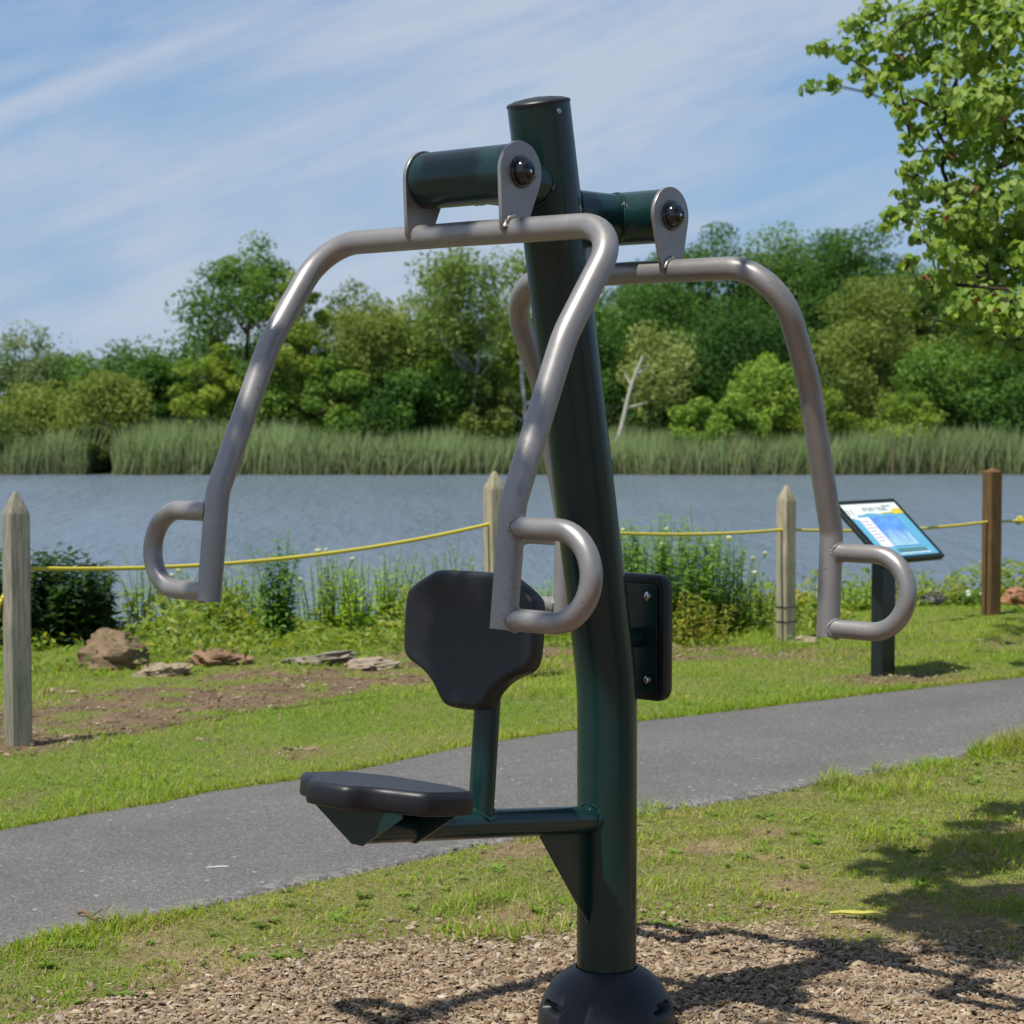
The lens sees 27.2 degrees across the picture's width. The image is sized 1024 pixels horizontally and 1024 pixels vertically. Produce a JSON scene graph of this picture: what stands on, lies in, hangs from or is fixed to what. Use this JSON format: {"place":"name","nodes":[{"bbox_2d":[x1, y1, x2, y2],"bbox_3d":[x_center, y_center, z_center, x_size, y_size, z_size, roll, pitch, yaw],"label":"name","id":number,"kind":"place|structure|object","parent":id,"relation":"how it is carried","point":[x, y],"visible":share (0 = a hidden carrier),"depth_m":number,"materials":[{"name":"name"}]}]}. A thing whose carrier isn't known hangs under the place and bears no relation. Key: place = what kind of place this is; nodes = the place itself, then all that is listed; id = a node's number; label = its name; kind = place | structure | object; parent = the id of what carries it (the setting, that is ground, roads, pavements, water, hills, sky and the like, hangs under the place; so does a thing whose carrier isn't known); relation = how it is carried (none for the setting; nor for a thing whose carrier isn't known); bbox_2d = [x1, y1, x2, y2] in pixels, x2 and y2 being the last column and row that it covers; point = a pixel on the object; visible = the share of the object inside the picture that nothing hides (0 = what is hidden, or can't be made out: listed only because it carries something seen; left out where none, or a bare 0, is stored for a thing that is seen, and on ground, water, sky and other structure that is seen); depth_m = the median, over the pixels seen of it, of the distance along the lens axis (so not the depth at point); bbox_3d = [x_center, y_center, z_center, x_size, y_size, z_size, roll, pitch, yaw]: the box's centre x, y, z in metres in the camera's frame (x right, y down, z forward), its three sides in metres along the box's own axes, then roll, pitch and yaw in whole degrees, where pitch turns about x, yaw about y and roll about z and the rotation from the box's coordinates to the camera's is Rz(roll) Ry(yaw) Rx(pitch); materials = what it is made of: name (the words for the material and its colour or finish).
{"place":"outdoors","nodes":[
{"label":"outdoors","id":0,"kind":"place"},
{"bbox_2d":[0,375,1023,1023],"bbox_3d":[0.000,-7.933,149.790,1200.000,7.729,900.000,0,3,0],"label":"ground","id":1,"kind":"structure","parent":0,"point":[170,709],"depth_m":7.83,"materials":[{"name":"green plant"}]},
{"bbox_2d":[2,491,31,746],"bbox_3d":[-2.094,0.476,8.966,0.092,1.126,0.093,-2,4,-35],"label":"fence post","id":2,"kind":"object","parent":1,"relation":"on","point":[16,584],"visible":0.88,"depth_m":8.93,"materials":[{"name":"grey wood"}]},
{"bbox_2d":[0,516,1023,607],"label":"rope","id":3,"kind":"object","parent":2,"relation":"attached to","point":[1019,520],"visible":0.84,"depth_m":10.53,"materials":[{"name":"yellow fabric"}]},
{"bbox_2d":[0,414,44,463],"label":"shrub","id":4,"kind":"object","parent":1,"relation":"on","point":[8,431],"visible":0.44,"depth_m":86.31,"materials":[{"name":"green plant"}]},
{"bbox_2d":[0,319,66,389],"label":"tree","id":5,"kind":"object","parent":1,"relation":"on","point":[25,365],"visible":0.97,"depth_m":103.18,"materials":[{"name":"green plant"}]},
{"bbox_2d":[0,379,97,437],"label":"tree","id":6,"kind":"object","parent":1,"relation":"on","point":[40,403],"visible":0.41,"depth_m":88.75,"materials":[{"name":"green plant"}]},
{"bbox_2d":[10,349,107,405],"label":"tree","id":7,"kind":"object","parent":1,"relation":"on","point":[78,359],"visible":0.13,"depth_m":106.57,"materials":[{"name":"green plant"}]},
{"bbox_2d":[0,542,124,646],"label":"bush","id":8,"kind":"object","parent":1,"relation":"on","point":[88,612],"visible":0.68,"depth_m":12.80,"materials":[{"name":"green plant"}]},
{"bbox_2d":[73,426,120,472],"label":"shrub","id":9,"kind":"object","parent":1,"relation":"on","point":[103,462],"visible":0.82,"depth_m":86.14,"materials":[{"name":"green plant"}]},
{"bbox_2d":[47,370,160,444],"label":"tree","id":10,"kind":"object","parent":1,"relation":"on","point":[120,395],"visible":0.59,"depth_m":87.82,"materials":[{"name":"green plant"}]},
{"bbox_2d":[77,627,149,670],"bbox_3d":[-2.196,0.809,11.673,0.402,0.346,0.387,0,3,-6],"label":"rock","id":11,"kind":"object","parent":1,"relation":"on","point":[109,653],"visible":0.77,"depth_m":11.56,"materials":[{"name":"stone"}]},
{"bbox_2d":[92,338,172,403],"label":"tree","id":12,"kind":"object","parent":1,"relation":"on","point":[115,358],"visible":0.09,"depth_m":109.34,"materials":[{"name":"green plant"}]},
{"bbox_2d":[117,555,159,632],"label":"weed clump","id":13,"kind":"object","parent":1,"relation":"on","point":[142,588],"visible":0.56,"depth_m":13.30,"materials":[{"name":"green plant"}]},
{"bbox_2d":[125,349,200,433],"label":"tree","id":14,"kind":"object","parent":1,"relation":"on","point":[152,369],"visible":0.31,"depth_m":92.43,"materials":[{"name":"green plant"}]},
{"bbox_2d":[132,662,193,677],"bbox_3d":[-1.877,0.858,11.362,0.336,0.096,0.259,-5,4,18],"label":"rock","id":15,"kind":"object","parent":1,"relation":"on","point":[159,669],"visible":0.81,"depth_m":11.27,"materials":[{"name":"stone"}]},
{"bbox_2d":[149,569,208,629],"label":"weed clump","id":16,"kind":"object","parent":1,"relation":"on","point":[178,572],"visible":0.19,"depth_m":13.52,"materials":[{"name":"green plant"}]},
{"bbox_2d":[167,342,242,436],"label":"tree","id":17,"kind":"object","parent":1,"relation":"on","point":[217,374],"visible":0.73,"depth_m":88.72,"materials":[{"name":"green plant"}]},
{"bbox_2d":[187,648,253,665],"bbox_3d":[-1.619,0.824,11.742,0.375,0.139,0.241,2,7,-29],"label":"rock","id":18,"kind":"object","parent":1,"relation":"on","point":[214,656],"visible":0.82,"depth_m":11.65,"materials":[{"name":"stone"}]},
{"bbox_2d":[194,557,271,634],"bbox_3d":[-1.734,0.549,13.345,0.491,0.508,0.445,1,3,25],"label":"weed clump","id":19,"kind":"object","parent":1,"relation":"on","point":[227,599],"visible":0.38,"depth_m":13.29,"materials":[{"name":"green plant"}]},
{"bbox_2d":[164,229,302,432],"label":"tree","id":20,"kind":"object","parent":1,"relation":"on","point":[250,284],"visible":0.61,"depth_m":90.27,"materials":[{"name":"green plant"}]},
{"bbox_2d":[244,529,302,637],"bbox_3d":[-1.456,0.466,13.058,0.370,0.703,0.412,0,3,0],"label":"weed clump","id":21,"kind":"object","parent":1,"relation":"on","point":[282,616],"visible":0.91,"depth_m":12.99,"materials":[{"name":"green plant"}]},
{"bbox_2d":[263,270,338,433],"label":"tree","id":22,"kind":"object","parent":1,"relation":"on","point":[303,335],"visible":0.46,"depth_m":89.02,"materials":[{"name":"green plant"}]},
{"bbox_2d":[280,650,357,665],"bbox_3d":[-1.081,0.831,11.766,0.447,0.098,0.279,-6,-2,9],"label":"rock","id":23,"kind":"object","parent":1,"relation":"on","point":[331,658],"visible":0.77,"depth_m":11.68,"materials":[{"name":"stone"}]},
{"bbox_2d":[290,548,358,627],"bbox_3d":[-1.228,0.506,13.925,0.476,0.558,0.524,0,3,0],"label":"weed clump","id":24,"kind":"object","parent":1,"relation":"on","point":[330,598],"visible":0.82,"depth_m":13.89,"materials":[{"name":"green plant"}]},
{"bbox_2d":[296,353,375,442],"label":"tree","id":25,"kind":"object","parent":1,"relation":"on","point":[351,386],"visible":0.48,"depth_m":87.94,"materials":[{"name":"green plant"}]},
{"bbox_2d":[314,276,394,405],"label":"tree","id":26,"kind":"object","parent":1,"relation":"on","point":[339,302],"visible":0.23,"depth_m":95.09,"materials":[{"name":"green plant"}]},
{"bbox_2d":[329,555,410,631],"bbox_3d":[-0.948,0.522,13.767,0.534,0.518,0.536,-2,3,-33],"label":"weed clump","id":27,"kind":"object","parent":1,"relation":"on","point":[356,613],"visible":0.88,"depth_m":13.68,"materials":[{"name":"green plant"}]},
{"bbox_2d":[343,656,400,670],"bbox_3d":[-0.781,0.838,11.622,0.345,0.087,0.206,-2,7,17],"label":"rock","id":28,"kind":"object","parent":1,"relation":"on","point":[373,663],"visible":0.89,"depth_m":11.58,"materials":[{"name":"stone"}]},
{"bbox_2d":[309,292,440,438],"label":"tree","id":29,"kind":"object","parent":1,"relation":"on","point":[364,350],"visible":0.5,"depth_m":88.70,"materials":[{"name":"green plant"}]},
{"bbox_2d":[368,544,425,614],"bbox_3d":[-0.753,0.483,14.230,0.419,0.597,0.441,0,3,0],"label":"weed clump","id":30,"kind":"object","parent":1,"relation":"on","point":[412,582],"visible":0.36,"depth_m":14.20,"materials":[{"name":"green plant"}]},
{"bbox_2d":[353,353,449,443],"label":"tree","id":31,"kind":"object","parent":1,"relation":"on","point":[407,383],"visible":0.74,"depth_m":87.32,"materials":[{"name":"green plant"}]},
{"bbox_2d":[383,264,458,404],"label":"tree","id":32,"kind":"object","parent":1,"relation":"on","point":[414,298],"visible":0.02,"depth_m":96.75,"materials":[{"name":"green plant"}]},
{"bbox_2d":[409,537,482,583],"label":"weed clump","id":33,"kind":"object","parent":1,"relation":"on","point":[445,568],"visible":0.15,"depth_m":14.27,"materials":[{"name":"green plant"}]},
{"bbox_2d":[392,312,510,438],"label":"tree","id":34,"kind":"object","parent":1,"relation":"on","point":[457,375],"visible":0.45,"depth_m":88.46,"materials":[{"name":"green plant"}]},
{"bbox_2d":[401,245,531,416],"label":"tree","id":35,"kind":"object","parent":1,"relation":"on","point":[449,272],"visible":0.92,"depth_m":87.11,"materials":[{"name":"green plant"}]},
{"bbox_2d":[447,373,521,448],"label":"shrub","id":36,"kind":"object","parent":1,"relation":"on","point":[488,406],"visible":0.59,"depth_m":87.70,"materials":[{"name":"green plant"}]},
{"bbox_2d":[483,471,503,572],"bbox_3d":[-0.090,0.361,11.131,0.096,1.151,0.094,-2,3,-31],"label":"fence post","id":37,"kind":"object","parent":1,"relation":"on","point":[493,488],"visible":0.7,"depth_m":11.07,"materials":[{"name":"brown wood"}]},
{"bbox_2d":[467,300,533,438],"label":"tree","id":38,"kind":"object","parent":1,"relation":"on","point":[512,361],"visible":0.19,"depth_m":89.90,"materials":[{"name":"green plant"}]},
{"bbox_2d":[0,639,1007,758],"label":"bark litter","id":39,"kind":"object","parent":1,"relation":"on","point":[264,702],"visible":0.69,"depth_m":10.67,"materials":[{"name":"brown wood"}]},
{"bbox_2d":[0,901,1023,1023],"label":"wood chips","id":40,"kind":"object","parent":1,"relation":"on","point":[895,980],"visible":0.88,"depth_m":5.28,"materials":[{"name":"brown wood"}]},
{"bbox_2d":[143,96,916,1023],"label":"exercise machine","id":41,"kind":"object","parent":40,"relation":"on","point":[475,640],"visible":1,"depth_m":4.65,"materials":[{"name":"green paint"}]},
{"bbox_2d":[0,247,1023,439],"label":"woodland","id":42,"kind":"object","parent":1,"relation":"on","point":[611,409],"visible":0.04,"depth_m":105.87,"materials":[{"name":"green plant"}]},
{"bbox_2d":[0,412,1023,474],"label":"reeds","id":43,"kind":"object","parent":1,"relation":"on","point":[269,450],"visible":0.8,"depth_m":85.36,"materials":[{"name":"green plant"}]},
{"bbox_2d":[0,558,1023,686],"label":"ground cover","id":44,"kind":"object","parent":1,"relation":"on","point":[164,627],"visible":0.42,"depth_m":12.93,"materials":[{"name":"green plant"}]},
{"bbox_2d":[514,357,529,422],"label":"dead tree","id":45,"kind":"object","parent":1,"relation":"on","point":[523,396],"visible":0.5,"depth_m":88.00,"materials":[{"name":"grey wood"}]},
{"bbox_2d":[528,575,552,596],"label":"weed clump","id":46,"kind":"object","parent":1,"relation":"on","point":[548,593],"visible":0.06,"depth_m":13.79,"materials":[{"name":"green plant"}]},
{"bbox_2d":[484,287,633,422],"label":"tree","id":47,"kind":"object","parent":1,"relation":"on","point":[610,397],"visible":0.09,"depth_m":97.36,"materials":[{"name":"green plant"}]},
{"bbox_2d":[615,356,649,441],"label":"dead tree","id":48,"kind":"object","parent":1,"relation":"on","point":[625,409],"visible":0.79,"depth_m":88.23,"materials":[{"name":"grey wood"}]},
{"bbox_2d":[596,282,718,429],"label":"tree","id":49,"kind":"object","parent":1,"relation":"on","point":[650,306],"visible":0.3,"depth_m":98.87,"materials":[{"name":"green plant"}]},
{"bbox_2d":[615,319,700,433],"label":"tree","id":50,"kind":"object","parent":1,"relation":"on","point":[644,377],"visible":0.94,"depth_m":89.42,"materials":[{"name":"green plant"}]},
{"bbox_2d":[622,252,715,389],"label":"tree","id":51,"kind":"object","parent":1,"relation":"on","point":[654,258],"visible":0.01,"depth_m":108.13,"materials":[{"name":"green plant"}]},
{"bbox_2d":[614,330,729,433],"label":"tree","id":52,"kind":"object","parent":1,"relation":"on","point":[712,393],"visible":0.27,"depth_m":94.20,"materials":[{"name":"green plant"}]},
{"bbox_2d":[619,511,747,637],"bbox_3d":[0.961,0.399,13.446,0.914,0.815,0.936,2,4,36],"label":"weed thicket","id":53,"kind":"object","parent":1,"relation":"on","point":[664,566],"visible":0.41,"depth_m":13.29,"materials":[{"name":"green plant"}]},
{"bbox_2d":[668,396,713,448],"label":"shrub","id":54,"kind":"object","parent":1,"relation":"on","point":[689,421],"visible":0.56,"depth_m":87.05,"materials":[{"name":"green plant"}]},
{"bbox_2d":[667,504,718,621],"bbox_3d":[1.159,0.367,13.631,0.396,0.855,0.284,-1,3,-23],"label":"weed clump","id":55,"kind":"object","parent":1,"relation":"on","point":[693,548],"visible":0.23,"depth_m":13.59,"materials":[{"name":"green plant"}]},
{"bbox_2d":[672,586,736,646],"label":"weed clump","id":56,"kind":"object","parent":1,"relation":"on","point":[702,629],"visible":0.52,"depth_m":12.93,"materials":[{"name":"green plant"}]},
{"bbox_2d":[650,221,781,391],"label":"tree","id":57,"kind":"object","parent":1,"relation":"on","point":[701,253],"visible":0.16,"depth_m":106.63,"materials":[{"name":"green plant"}]},
{"bbox_2d":[683,526,766,634],"bbox_3d":[1.292,0.444,13.564,0.530,0.714,0.529,-2,3,-30],"label":"weed thicket","id":58,"kind":"object","parent":1,"relation":"on","point":[737,605],"visible":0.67,"depth_m":13.48,"materials":[{"name":"green plant"}]},
{"bbox_2d":[704,392,771,459],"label":"shrub","id":59,"kind":"object","parent":1,"relation":"on","point":[727,410],"visible":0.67,"depth_m":86.40,"materials":[{"name":"green plant"}]},
{"bbox_2d":[674,295,823,429],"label":"tree","id":60,"kind":"object","parent":1,"relation":"on","point":[730,340],"visible":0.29,"depth_m":95.26,"materials":[{"name":"green plant"}]},
{"bbox_2d":[739,556,775,624],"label":"weed clump","id":61,"kind":"object","parent":1,"relation":"on","point":[759,600],"visible":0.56,"depth_m":13.90,"materials":[{"name":"green plant"}]},
{"bbox_2d":[727,351,804,448],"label":"shrub","id":62,"kind":"object","parent":1,"relation":"on","point":[770,401],"visible":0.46,"depth_m":87.93,"materials":[{"name":"green plant"}]},
{"bbox_2d":[715,220,827,399],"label":"tree","id":63,"kind":"object","parent":1,"relation":"on","point":[786,262],"visible":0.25,"depth_m":108.64,"materials":[{"name":"green plant"}]},
{"bbox_2d":[774,485,796,641],"bbox_3d":[1.676,0.339,12.957,0.101,1.006,0.101,-2,4,-38],"label":"fence post","id":64,"kind":"object","parent":1,"relation":"on","point":[785,620],"visible":0.98,"depth_m":12.92,"materials":[{"name":"brown wood"}]},
{"bbox_2d":[791,635,818,643],"bbox_3d":[1.773,0.786,12.879,0.194,0.074,0.121,2,-2,5],"label":"rock","id":65,"kind":"object","parent":1,"relation":"on","point":[805,638],"visible":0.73,"depth_m":12.85,"materials":[{"name":"stone"}]},
{"bbox_2d":[796,588,817,616],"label":"weed clump","id":66,"kind":"object","parent":1,"relation":"on","point":[806,593],"visible":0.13,"depth_m":14.42,"materials":[{"name":"green plant"}]},
{"bbox_2d":[790,387,860,445],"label":"shrub","id":67,"kind":"object","parent":1,"relation":"on","point":[832,403],"visible":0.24,"depth_m":87.65,"materials":[{"name":"green plant"}]},
{"bbox_2d":[788,227,881,409],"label":"tree","id":68,"kind":"object","parent":1,"relation":"on","point":[835,235],"visible":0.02,"depth_m":111.05,"materials":[{"name":"green plant"}]},
{"bbox_2d":[841,577,871,610],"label":"weed clump","id":69,"kind":"object","parent":1,"relation":"on","point":[854,602],"visible":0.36,"depth_m":14.96,"materials":[{"name":"green plant"}]},
{"bbox_2d":[829,910,886,916],"bbox_3d":[0.974,1.128,5.963,0.161,0.010,0.034,0,3,8],"label":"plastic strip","id":70,"kind":"object","parent":1,"relation":"on","point":[855,912],"visible":1,"depth_m":5.96,"materials":[{"name":"yellow plastic"}]},
{"bbox_2d":[789,220,936,413],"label":"tree","id":71,"kind":"object","parent":1,"relation":"on","point":[855,262],"visible":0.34,"depth_m":105.06,"materials":[{"name":"green plant"}]},
{"bbox_2d":[798,273,946,432],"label":"tree","id":72,"kind":"object","parent":1,"relation":"on","point":[868,331],"visible":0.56,"depth_m":93.94,"materials":[{"name":"green plant"}]},
{"bbox_2d":[839,498,944,676],"bbox_3d":[2.006,0.431,11.310,0.355,0.981,0.540,3,4,45],"label":"information sign","id":73,"kind":"object","parent":1,"relation":"on","point":[891,524],"visible":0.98,"depth_m":11.26,"materials":[{"name":"metal"}]},
{"bbox_2d":[855,391,945,453],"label":"shrub","id":74,"kind":"object","parent":1,"relation":"on","point":[924,413],"visible":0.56,"depth_m":87.43,"materials":[{"name":"green plant"}]},
{"bbox_2d":[840,265,976,402],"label":"tree","id":75,"kind":"object","parent":1,"relation":"on","point":[925,324],"visible":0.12,"depth_m":102.99,"materials":[{"name":"green plant"}]},
{"bbox_2d":[797,0,1023,365],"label":"redbud tree","id":76,"kind":"object","parent":1,"relation":"on","point":[972,231],"visible":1,"depth_m":11.77,"materials":[{"name":"green plant"}]},
{"bbox_2d":[919,589,945,605],"bbox_3d":[3.030,0.633,15.228,0.214,0.167,0.173,3,0,-14],"label":"rock","id":77,"kind":"object","parent":1,"relation":"on","point":[940,600],"visible":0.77,"depth_m":15.17,"materials":[{"name":"stone"}]},
{"bbox_2d":[872,334,1017,436],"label":"tree","id":78,"kind":"object","parent":1,"relation":"on","point":[932,376],"visible":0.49,"depth_m":89.69,"materials":[{"name":"green plant"}]},
{"bbox_2d":[948,590,980,605],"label":"weed clump","id":79,"kind":"object","parent":1,"relation":"on","point":[967,595],"visible":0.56,"depth_m":15.20,"materials":[{"name":"green plant"}]},
{"bbox_2d":[921,274,1023,402],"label":"tree","id":80,"kind":"object","parent":1,"relation":"on","point":[982,355],"visible":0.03,"depth_m":102.30,"materials":[{"name":"green plant"}]},
{"bbox_2d":[939,347,1023,442],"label":"tree","id":81,"kind":"object","parent":1,"relation":"on","point":[995,415],"visible":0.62,"depth_m":89.02,"materials":[{"name":"green plant"}]},
{"bbox_2d":[981,467,1001,615],"bbox_3d":[3.262,0.222,14.416,0.099,1.058,0.099,-2,3,-29],"label":"fence post","id":82,"kind":"object","parent":1,"relation":"on","point":[991,541],"visible":0.88,"depth_m":14.38,"materials":[{"name":"brown wood"}]},
{"bbox_2d":[1001,586,1023,605],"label":"rock","id":83,"kind":"object","parent":1,"relation":"on","point":[1013,595],"visible":0.78,"depth_m":15.21,"materials":[{"name":"stone"}]},
{"bbox_2d":[0,677,1023,949],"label":"path","id":84,"kind":"structure","parent":0,"point":[272,837],"depth_m":7.70,"materials":[{"name":"grey asphalt"}]},
{"bbox_2d":[77,908,104,920],"bbox_3d":[-1.155,1.125,5.917,0.136,0.022,0.056,3,4,44],"label":"stick","id":85,"kind":"object","parent":84,"relation":"on","point":[84,912],"visible":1,"depth_m":5.92,"materials":[{"name":"brown wood"}]},
{"bbox_2d":[206,865,227,868],"bbox_3d":[-0.907,1.093,6.523,0.068,0.008,0.012,-1,3,-15],"label":"paint mark","id":86,"kind":"object","parent":84,"relation":"on","point":[217,866],"visible":1,"depth_m":6.53,"materials":[{"name":"white paint"}]},
{"bbox_2d":[0,474,1023,627],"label":"water","id":87,"kind":"structure","parent":0,"point":[102,518],"depth_m":53.20,"materials":[{"name":"blue liquid"}]},
{"bbox_2d":[0,0,1023,401],"label":"sky","id":88,"kind":"structure","parent":0,"point":[141,141],"materials":[{"name":"blue"}]}
]}

